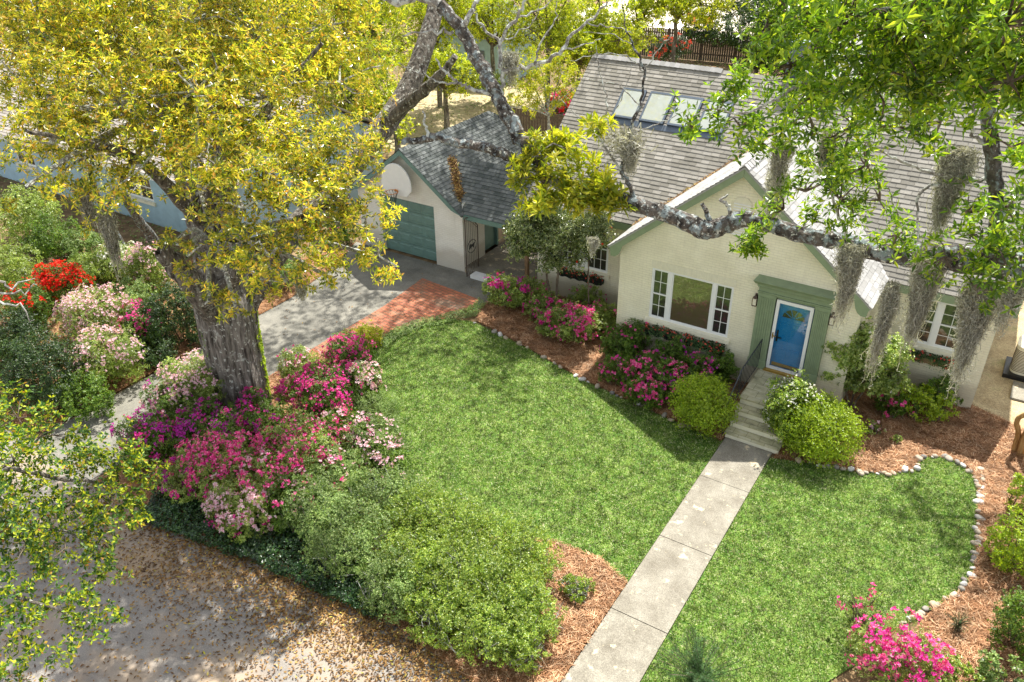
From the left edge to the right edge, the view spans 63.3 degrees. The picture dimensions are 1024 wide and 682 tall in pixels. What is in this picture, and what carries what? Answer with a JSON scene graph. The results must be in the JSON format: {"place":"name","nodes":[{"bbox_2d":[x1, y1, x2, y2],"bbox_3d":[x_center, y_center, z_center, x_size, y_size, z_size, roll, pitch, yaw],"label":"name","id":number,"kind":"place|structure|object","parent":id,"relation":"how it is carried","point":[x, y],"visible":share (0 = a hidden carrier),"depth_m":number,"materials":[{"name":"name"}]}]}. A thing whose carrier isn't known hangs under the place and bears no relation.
{"place":"outdoors","nodes":[
{"label":"outdoors","id":0,"kind":"place"},
{"bbox_2d":[0,41,396,236],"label":"neighbour house","id":1,"kind":"structure","parent":0,"point":[169,213],"depth_m":34.00,"materials":[{"name":"blue paint"}]},
{"bbox_2d":[0,430,469,681],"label":"street","id":2,"kind":"structure","parent":0,"point":[112,670],"depth_m":16.32,"materials":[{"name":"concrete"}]},
{"bbox_2d":[0,278,170,681],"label":"live oak tree","id":3,"kind":"object","parent":2,"relation":"on","point":[133,463],"visible":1,"depth_m":8.43,"materials":[{"name":"green plant"}]},
{"bbox_2d":[0,483,479,681],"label":"fallen leaves","id":4,"kind":"object","parent":2,"relation":"on","point":[414,659],"visible":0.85,"depth_m":16.48,"materials":[{"name":"brown plant"}]},
{"bbox_2d":[28,242,502,479],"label":"driveway","id":5,"kind":"structure","parent":0,"point":[311,312],"depth_m":27.36,"materials":[{"name":"concrete"}]},
{"bbox_2d":[138,375,206,424],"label":"azalea bush","id":6,"kind":"object","parent":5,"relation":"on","point":[159,404],"visible":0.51,"depth_m":21.50,"materials":[{"name":"pink plant"}]},
{"bbox_2d":[271,278,478,374],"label":"brick paving","id":7,"kind":"structure","parent":0,"point":[421,296],"depth_m":27.61,"materials":[{"name":"red brick"}]},
{"bbox_2d":[369,85,562,148],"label":"back yard","id":8,"kind":"structure","parent":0,"point":[460,104],"depth_m":48.49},
{"bbox_2d":[312,0,417,103],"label":"broadleaf tree","id":9,"kind":"object","parent":8,"relation":"on","point":[390,19],"visible":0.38,"depth_m":42.21,"materials":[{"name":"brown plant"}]},
{"bbox_2d":[383,0,489,106],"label":"broadleaf tree","id":10,"kind":"object","parent":8,"relation":"on","point":[421,13],"visible":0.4,"depth_m":45.55,"materials":[{"name":"green plant"}]},
{"bbox_2d":[402,36,481,128],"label":"broadleaf tree","id":11,"kind":"object","parent":8,"relation":"on","point":[464,66],"visible":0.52,"depth_m":43.42,"materials":[{"name":"green plant"}]},
{"bbox_2d":[446,0,548,78],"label":"broadleaf tree","id":12,"kind":"object","parent":8,"relation":"on","point":[492,42],"visible":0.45,"depth_m":47.56,"materials":[{"name":"green plant"}]},
{"bbox_2d":[495,45,582,139],"bbox_3d":[1.515,-10.727,38.252,5.327,5.591,2.044,18,35,28],"label":"broadleaf tree","id":13,"kind":"object","parent":8,"relation":"on","point":[547,91],"visible":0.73,"depth_m":37.50,"materials":[{"name":"yellow plant"}]},
{"bbox_2d":[489,0,604,106],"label":"broadleaf tree","id":14,"kind":"object","parent":8,"relation":"on","point":[546,23],"visible":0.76,"depth_m":45.80,"materials":[{"name":"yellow plant"}]},
{"bbox_2d":[544,13,624,86],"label":"broadleaf tree","id":15,"kind":"object","parent":8,"relation":"on","point":[580,39],"visible":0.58,"depth_m":45.98,"materials":[{"name":"green plant"}]},
{"bbox_2d":[0,0,1023,681],"bbox_3d":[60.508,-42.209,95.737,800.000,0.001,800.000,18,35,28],"label":"ground","id":16,"kind":"structure","parent":0,"point":[128,224],"depth_m":33.43,"materials":[{"name":"soil"}]},
{"bbox_2d":[0,239,43,288],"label":"evergreen bush","id":17,"kind":"object","parent":16,"relation":"on","point":[15,265],"visible":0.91,"depth_m":28.97,"materials":[{"name":"green plant"}]},
{"bbox_2d":[0,179,64,246],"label":"evergreen bush","id":18,"kind":"object","parent":16,"relation":"on","point":[24,211],"visible":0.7,"depth_m":31.91,"materials":[{"name":"green plant"}]},
{"bbox_2d":[15,210,85,261],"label":"evergreen bush","id":19,"kind":"object","parent":16,"relation":"on","point":[46,246],"visible":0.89,"depth_m":30.78,"materials":[{"name":"green plant"}]},
{"bbox_2d":[0,242,354,431],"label":"pine straw bed","id":20,"kind":"object","parent":16,"relation":"on","point":[176,355],"visible":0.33,"depth_m":25.73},
{"bbox_2d":[0,305,51,362],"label":"evergreen bush","id":21,"kind":"object","parent":20,"relation":"on","point":[17,323],"visible":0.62,"depth_m":24.70,"materials":[{"name":"green plant"}]},
{"bbox_2d":[0,277,56,322],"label":"azalea bush","id":22,"kind":"object","parent":20,"relation":"on","point":[37,297],"visible":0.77,"depth_m":26.58,"materials":[{"name":"red plant"}]},
{"bbox_2d":[0,321,101,418],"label":"evergreen bush","id":23,"kind":"object","parent":20,"relation":"on","point":[31,361],"visible":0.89,"depth_m":22.37,"materials":[{"name":"green plant"}]},
{"bbox_2d":[28,256,96,302],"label":"azalea bush","id":24,"kind":"object","parent":20,"relation":"on","point":[57,280],"visible":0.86,"depth_m":27.53,"materials":[{"name":"red plant"}]},
{"bbox_2d":[49,367,116,422],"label":"evergreen bush","id":25,"kind":"object","parent":20,"relation":"on","point":[95,401],"visible":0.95,"depth_m":22.11,"materials":[{"name":"green plant"}]},
{"bbox_2d":[52,282,136,345],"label":"azalea bush","id":26,"kind":"object","parent":20,"relation":"on","point":[78,308],"visible":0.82,"depth_m":24.94,"materials":[{"name":"pink plant"}]},
{"bbox_2d":[60,321,149,386],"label":"azalea bush","id":27,"kind":"object","parent":20,"relation":"on","point":[110,350],"visible":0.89,"depth_m":23.33,"materials":[{"name":"pink plant"}]},
{"bbox_2d":[118,241,170,292],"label":"azalea bush","id":28,"kind":"object","parent":20,"relation":"on","point":[149,273],"visible":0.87,"depth_m":28.16,"materials":[{"name":"pink plant"}]},
{"bbox_2d":[137,278,200,348],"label":"evergreen bush","id":29,"kind":"object","parent":20,"relation":"on","point":[169,325],"visible":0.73,"depth_m":24.89,"materials":[{"name":"green plant"}]},
{"bbox_2d":[0,242,397,572],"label":"pine needles","id":30,"kind":"object","parent":20,"relation":"on","point":[271,384],"visible":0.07,"depth_m":23.67,"materials":[{"name":"plant"}]},
{"bbox_2d":[97,350,408,572],"bbox_3d":[-4.806,2.617,21.336,7.500,0.001,8.250,18,35,28],"label":"pine straw bed","id":31,"kind":"object","parent":16,"relation":"on","point":[274,403],"visible":0.1,"depth_m":20.12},
{"bbox_2d":[109,405,187,464],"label":"azalea bush","id":32,"kind":"object","parent":31,"relation":"on","point":[151,430],"visible":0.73,"depth_m":20.31,"materials":[{"name":"purple plant"}]},
{"bbox_2d":[153,445,214,507],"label":"azalea bush","id":33,"kind":"object","parent":31,"relation":"on","point":[170,482],"visible":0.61,"depth_m":19.14,"materials":[{"name":"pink plant"}]},
{"bbox_2d":[154,347,226,417],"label":"azalea bush","id":34,"kind":"object","parent":31,"relation":"on","point":[194,376],"visible":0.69,"depth_m":21.67,"materials":[{"name":"pink plant"}]},
{"bbox_2d":[164,395,253,467],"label":"azalea bush","id":35,"kind":"object","parent":31,"relation":"on","point":[185,426],"visible":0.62,"depth_m":20.45,"materials":[{"name":"purple plant"}]},
{"bbox_2d":[165,425,257,501],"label":"azalea bush","id":36,"kind":"object","parent":31,"relation":"on","point":[225,455],"visible":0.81,"depth_m":19.18,"materials":[{"name":"pink plant"}]},
{"bbox_2d":[0,0,457,416],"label":"oak tree","id":37,"kind":"object","parent":31,"relation":"on","point":[219,282],"visible":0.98,"depth_m":16.36,"materials":[{"name":"yellow plant"}]},
{"bbox_2d":[201,473,279,543],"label":"azalea bush","id":38,"kind":"object","parent":31,"relation":"on","point":[223,498],"visible":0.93,"depth_m":18.14,"materials":[{"name":"pink plant"}]},
{"bbox_2d":[225,386,295,449],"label":"azalea bush","id":39,"kind":"object","parent":31,"relation":"on","point":[258,414],"visible":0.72,"depth_m":21.04,"materials":[{"name":"pink plant"}]},
{"bbox_2d":[225,444,304,508],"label":"azalea bush","id":40,"kind":"object","parent":31,"relation":"on","point":[259,474],"visible":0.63,"depth_m":19.05,"materials":[{"name":"pink plant"}]},
{"bbox_2d":[256,465,322,535],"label":"azalea bush","id":41,"kind":"object","parent":31,"relation":"on","point":[272,491],"visible":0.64,"depth_m":18.40,"materials":[{"name":"pink plant"}]},
{"bbox_2d":[248,404,347,476],"bbox_3d":[-5.058,2.543,20.204,2.326,1.536,2.299,18,35,28],"label":"azalea bush","id":42,"kind":"object","parent":31,"relation":"on","point":[300,444],"visible":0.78,"depth_m":19.81,"materials":[{"name":"pink plant"}]},
{"bbox_2d":[271,472,353,545],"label":"hedge shrub","id":43,"kind":"object","parent":31,"relation":"on","point":[302,501],"visible":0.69,"depth_m":18.02,"materials":[{"name":"green plant"}]},
{"bbox_2d":[274,359,368,424],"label":"azalea bush","id":44,"kind":"object","parent":31,"relation":"on","point":[324,394],"visible":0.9,"depth_m":21.59,"materials":[{"name":"pink plant"}]},
{"bbox_2d":[295,438,368,512],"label":"azalea bush","id":45,"kind":"object","parent":31,"relation":"on","point":[338,473],"visible":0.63,"depth_m":19.19,"materials":[{"name":"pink plant"}]},
{"bbox_2d":[308,402,372,458],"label":"azalea bush","id":46,"kind":"object","parent":31,"relation":"on","point":[355,417],"visible":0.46,"depth_m":20.61,"materials":[{"name":"pink plant"}]},
{"bbox_2d":[321,328,376,368],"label":"azalea bush","id":47,"kind":"object","parent":31,"relation":"on","point":[353,348],"visible":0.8,"depth_m":23.41,"materials":[{"name":"pink plant"}]},
{"bbox_2d":[336,411,413,467],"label":"azalea bush","id":48,"kind":"object","parent":31,"relation":"on","point":[385,424],"visible":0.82,"depth_m":20.24,"materials":[{"name":"pink plant"}]},
{"bbox_2d":[336,458,431,530],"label":"hedge shrub","id":49,"kind":"object","parent":31,"relation":"on","point":[391,490],"visible":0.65,"depth_m":18.54,"materials":[{"name":"green plant"}]},
{"bbox_2d":[286,33,402,118],"bbox_3d":[-7.944,-12.134,40.546,5.607,5.901,5.214,18,35,28],"label":"broadleaf tree","id":50,"kind":"object","parent":16,"relation":"on","point":[349,96],"visible":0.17,"depth_m":39.21,"materials":[{"name":"yellow plant"}]},
{"bbox_2d":[349,111,540,284],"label":"garage","id":51,"kind":"structure","parent":16,"relation":"on","point":[430,222],"depth_m":29.75,"materials":[{"name":"white paint"}]},
{"bbox_2d":[382,195,436,260],"bbox_3d":[-3.733,-4.180,30.620,2.480,2.168,0.055,18,35,28],"label":"garage door","id":52,"kind":"structure","parent":51,"relation":"in","point":[414,234],"depth_m":30.57,"materials":[{"name":"green paint"}]},
{"bbox_2d":[432,0,540,83],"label":"broadleaf tree","id":53,"kind":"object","parent":16,"relation":"on","point":[484,46],"depth_m":53.25,"materials":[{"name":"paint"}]},
{"bbox_2d":[314,288,748,681],"bbox_3d":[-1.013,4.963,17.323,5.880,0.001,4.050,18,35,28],"label":"pine straw bed","id":54,"kind":"object","parent":16,"relation":"on","point":[566,631],"visible":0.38,"depth_m":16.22,"materials":[{"name":"brown plant"}]},
{"bbox_2d":[136,483,401,617],"bbox_3d":[-5.196,4.212,18.342,7.351,0.377,2.115,14,34,22],"label":"ivy","id":55,"kind":"object","parent":54,"relation":"on","point":[256,549],"visible":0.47,"depth_m":17.93,"materials":[{"name":"green plant"}]},
{"bbox_2d":[296,487,396,581],"bbox_3d":[-3.415,4.048,17.480,2.147,1.730,2.160,1,31,2],"label":"hedge shrub","id":56,"kind":"object","parent":54,"relation":"on","point":[356,538],"visible":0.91,"depth_m":17.14,"materials":[{"name":"green plant"}]},
{"bbox_2d":[351,544,430,625],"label":"hedge shrub","id":57,"kind":"object","parent":54,"relation":"on","point":[374,589],"visible":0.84,"depth_m":16.24,"materials":[{"name":"green plant"}]},
{"bbox_2d":[377,477,453,548],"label":"hedge shrub","id":58,"kind":"object","parent":54,"relation":"on","point":[400,516],"visible":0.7,"depth_m":17.93,"materials":[{"name":"green plant"}]},
{"bbox_2d":[375,520,462,602],"bbox_3d":[-1.846,4.381,16.913,1.869,1.639,1.962,-12,33,-19],"label":"hedge shrub","id":59,"kind":"object","parent":54,"relation":"on","point":[399,537],"visible":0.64,"depth_m":16.77,"materials":[{"name":"green plant"}]},
{"bbox_2d":[399,573,473,649],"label":"hedge shrub","id":60,"kind":"object","parent":54,"relation":"on","point":[416,616],"visible":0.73,"depth_m":15.79,"materials":[{"name":"green plant"}]},
{"bbox_2d":[405,488,494,558],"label":"hedge shrub","id":61,"kind":"object","parent":54,"relation":"on","point":[445,524],"visible":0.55,"depth_m":17.78,"materials":[{"name":"green plant"}]},
{"bbox_2d":[402,526,519,615],"bbox_3d":[-1.046,4.596,16.534,2.281,1.492,2.028,18,35,28],"label":"hedge shrub","id":62,"kind":"object","parent":54,"relation":"on","point":[455,571],"visible":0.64,"depth_m":16.32,"materials":[{"name":"green plant"}]},
{"bbox_2d":[420,581,514,667],"bbox_3d":[-0.747,5.264,15.720,2.119,1.464,1.645,18,35,28],"label":"hedge shrub","id":63,"kind":"object","parent":54,"relation":"on","point":[473,634],"visible":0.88,"depth_m":15.36,"materials":[{"name":"green plant"}]},
{"bbox_2d":[450,506,533,566],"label":"hedge shrub","id":64,"kind":"object","parent":54,"relation":"on","point":[493,533],"visible":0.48,"depth_m":17.45,"materials":[{"name":"green plant"}]},
{"bbox_2d":[459,546,551,635],"bbox_3d":[-0.208,4.879,16.234,1.939,1.362,1.837,18,35,28],"label":"hedge shrub","id":65,"kind":"object","parent":54,"relation":"on","point":[512,584],"visible":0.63,"depth_m":16.05,"materials":[{"name":"green plant"}]},
{"bbox_2d":[479,609,551,675],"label":"hedge shrub","id":66,"kind":"object","parent":54,"relation":"on","point":[517,660],"visible":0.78,"depth_m":15.17,"materials":[{"name":"green plant"}]},
{"bbox_2d":[487,514,566,588],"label":"hedge shrub","id":67,"kind":"object","parent":54,"relation":"on","point":[539,548],"visible":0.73,"depth_m":16.95,"materials":[{"name":"green plant"}]},
{"bbox_2d":[494,576,568,653],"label":"hedge shrub","id":68,"kind":"object","parent":54,"relation":"on","point":[545,623],"visible":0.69,"depth_m":15.70,"materials":[{"name":"green plant"}]},
{"bbox_2d":[551,0,654,72],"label":"broadleaf tree","id":69,"kind":"object","parent":16,"relation":"on","point":[614,40],"visible":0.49,"depth_m":46.18,"materials":[{"name":"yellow plant"}]},
{"bbox_2d":[477,295,745,440],"bbox_3d":[3.019,0.145,25.361,9.818,0.001,4.065,24,39,35],"label":"pine straw bed","id":70,"kind":"object","parent":16,"relation":"on","point":[551,354],"visible":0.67,"depth_m":25.21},
{"bbox_2d":[481,270,533,308],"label":"azalea bush","id":71,"kind":"object","parent":70,"relation":"on","point":[515,299],"visible":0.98,"depth_m":27.08,"materials":[{"name":"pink plant"}]},
{"bbox_2d":[498,194,586,307],"bbox_3d":[0.955,-2.766,25.999,3.075,4.434,2.079,35,46,45],"label":"camellia tree","id":72,"kind":"object","parent":70,"relation":"on","point":[534,233],"visible":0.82,"depth_m":25.39,"materials":[{"name":"green plant"}]},
{"bbox_2d":[544,298,601,344],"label":"azalea bush","id":73,"kind":"object","parent":70,"relation":"on","point":[577,325],"visible":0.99,"depth_m":25.05,"materials":[{"name":"pink plant"}]},
{"bbox_2d":[563,210,618,306],"bbox_3d":[2.360,-2.434,25.286,1.610,4.548,1.306,-3,31,-5],"label":"camellia tree","id":74,"kind":"object","parent":70,"relation":"on","point":[596,227],"visible":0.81,"depth_m":24.61,"materials":[{"name":"green plant"}]},
{"bbox_2d":[622,371,669,410],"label":"azalea bush","id":75,"kind":"object","parent":70,"relation":"on","point":[648,394],"visible":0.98,"depth_m":22.27,"materials":[{"name":"pink plant"}]},
{"bbox_2d":[616,347,688,396],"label":"azalea bush","id":76,"kind":"object","parent":70,"relation":"on","point":[650,369],"visible":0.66,"depth_m":22.90,"materials":[{"name":"pink plant"}]},
{"bbox_2d":[667,369,742,439],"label":"boxwood","id":77,"kind":"object","parent":70,"relation":"on","point":[706,415],"visible":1,"depth_m":21.08,"materials":[{"name":"green plant"}]},
{"bbox_2d":[617,0,737,62],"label":"broadleaf tree","id":78,"kind":"object","parent":16,"relation":"on","point":[676,8],"visible":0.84,"depth_m":48.30,"materials":[{"name":"green plant"}]},
{"bbox_2d":[609,25,752,63],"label":"wooden fence","id":79,"kind":"object","parent":16,"relation":"on","point":[705,55],"visible":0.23,"depth_m":58.62,"materials":[{"name":"brown wood"}]},
{"bbox_2d":[677,12,753,52],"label":"evergreen bush","id":80,"kind":"object","parent":16,"relation":"on","point":[728,28],"visible":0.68,"depth_m":56.97,"materials":[{"name":"green plant"}]},
{"bbox_2d":[724,368,810,453],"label":"front steps","id":81,"kind":"structure","parent":16,"relation":"on","point":[750,428],"depth_m":21.42,"materials":[{"name":"beige paint"}]},
{"bbox_2d":[527,34,1023,408],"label":"house","id":82,"kind":"structure","parent":16,"relation":"on","point":[661,273],"depth_m":22.73,"materials":[{"name":"beige paint"}]},
{"bbox_2d":[644,268,733,344],"bbox_3d":[4.997,-1.014,23.406,2.570,1.740,0.175,18,35,28],"label":"window","id":83,"kind":"structure","parent":82,"relation":"in","point":[691,302],"depth_m":23.43,"materials":[{"name":"white paint"}]},
{"bbox_2d":[769,299,814,372],"bbox_3d":[7.414,-0.108,22.132,0.960,2.080,0.115,18,35,28],"label":"door","id":84,"kind":"structure","parent":82,"relation":"in","point":[792,322],"depth_m":22.13,"materials":[{"name":"blue paint"}]},
{"bbox_2d":[899,301,960,357],"bbox_3d":[11.153,-0.378,21.867,1.560,1.490,0.175,18,35,28],"label":"window","id":85,"kind":"structure","parent":82,"relation":"in","point":[937,330],"depth_m":21.90,"materials":[{"name":"white paint"}]},
{"bbox_2d":[774,379,1023,681],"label":"pine straw bed","id":86,"kind":"object","parent":16,"relation":"on","point":[985,515],"visible":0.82,"depth_m":20.39,"materials":[{"name":"plant"}]},
{"bbox_2d":[383,0,1023,316],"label":"live oak tree","id":87,"kind":"object","parent":86,"relation":"on","point":[992,253],"visible":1,"depth_m":7.01,"materials":[{"name":"green plant"}]},
{"bbox_2d":[830,237,870,336],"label":"spanish moss","id":88,"kind":"object","parent":87,"relation":"hanging from","point":[850,260],"visible":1,"depth_m":8.29,"materials":[{"name":"grey plant"}]},
{"bbox_2d":[860,280,906,388],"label":"spanish moss","id":89,"kind":"object","parent":87,"relation":"hanging from","point":[889,303],"visible":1,"depth_m":8.14,"materials":[{"name":"grey plant"}]},
{"bbox_2d":[896,249,949,371],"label":"spanish moss","id":90,"kind":"object","parent":87,"relation":"hanging from","point":[920,297],"visible":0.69,"depth_m":7.91,"materials":[{"name":"grey plant"}]},
{"bbox_2d":[922,142,985,252],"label":"spanish moss","id":91,"kind":"object","parent":87,"relation":"hanging from","point":[958,162],"visible":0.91,"depth_m":7.25,"materials":[{"name":"grey plant"}]},
{"bbox_2d":[943,277,998,401],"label":"spanish moss","id":92,"kind":"object","parent":87,"relation":"hanging from","point":[973,323],"visible":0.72,"depth_m":7.55,"materials":[{"name":"grey plant"}]},
{"bbox_2d":[760,368,825,446],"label":"variegated shrub","id":93,"kind":"object","parent":86,"relation":"on","point":[777,394],"visible":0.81,"depth_m":20.42,"materials":[{"name":"green plant"}]},
{"bbox_2d":[767,386,870,467],"bbox_3d":[7.533,1.990,20.427,2.445,1.838,2.350,18,35,28],"label":"boxwood","id":94,"kind":"object","parent":86,"relation":"on","point":[832,409],"visible":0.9,"depth_m":20.05,"materials":[{"name":"green plant"}]},
{"bbox_2d":[821,316,914,407],"bbox_3d":[9.204,0.615,21.738,2.517,2.842,1.516,18,35,28],"label":"camellia tree","id":95,"kind":"object","parent":86,"relation":"on","point":[882,383],"visible":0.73,"depth_m":21.31,"materials":[{"name":"green plant"}]},
{"bbox_2d":[837,606,955,681],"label":"azalea bush","id":96,"kind":"object","parent":86,"relation":"on","point":[914,657],"visible":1,"depth_m":14.69,"materials":[{"name":"pink plant"}]},
{"bbox_2d":[892,378,960,423],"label":"evergreen bush","id":97,"kind":"object","parent":86,"relation":"on","point":[919,396],"visible":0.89,"depth_m":21.66,"materials":[{"name":"green plant"}]},
{"bbox_2d":[979,504,1023,578],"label":"evergreen bush","id":98,"kind":"object","parent":86,"relation":"on","point":[1014,550],"visible":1,"depth_m":17.05,"materials":[{"name":"green plant"}]},
{"bbox_2d":[987,584,1023,662],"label":"evergreen bush","id":99,"kind":"object","parent":86,"relation":"on","point":[1015,623],"visible":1,"depth_m":15.37,"materials":[{"name":"green plant"}]},
{"bbox_2d":[340,318,978,681],"bbox_3d":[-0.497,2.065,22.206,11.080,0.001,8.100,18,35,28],"label":"lawn","id":100,"kind":"structure","parent":0,"point":[530,469],"depth_m":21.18,"materials":[{"name":"green plant"}]},
{"bbox_2d":[358,437,418,487],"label":"azalea bush","id":101,"kind":"object","parent":100,"relation":"on","point":[380,456],"visible":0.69,"depth_m":19.61,"materials":[{"name":"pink plant"}]},
{"bbox_2d":[562,437,771,681],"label":"path","id":102,"kind":"structure","parent":0,"point":[626,641],"depth_m":17.39,"materials":[{"name":"concrete"}]},
{"bbox_2d":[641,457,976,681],"bbox_3d":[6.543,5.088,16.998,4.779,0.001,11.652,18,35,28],"label":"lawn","id":103,"kind":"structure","parent":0,"point":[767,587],"depth_m":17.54,"materials":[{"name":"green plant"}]},
{"bbox_2d":[655,621,748,681],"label":"feathery shrub","id":104,"kind":"object","parent":103,"relation":"on","point":[693,671],"visible":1,"depth_m":14.59,"materials":[{"name":"green plant"}]},
{"bbox_2d":[972,301,1023,426],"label":"side yard","id":105,"kind":"structure","parent":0,"point":[993,391],"depth_m":23.57,"materials":[{"name":"beige concrete"}]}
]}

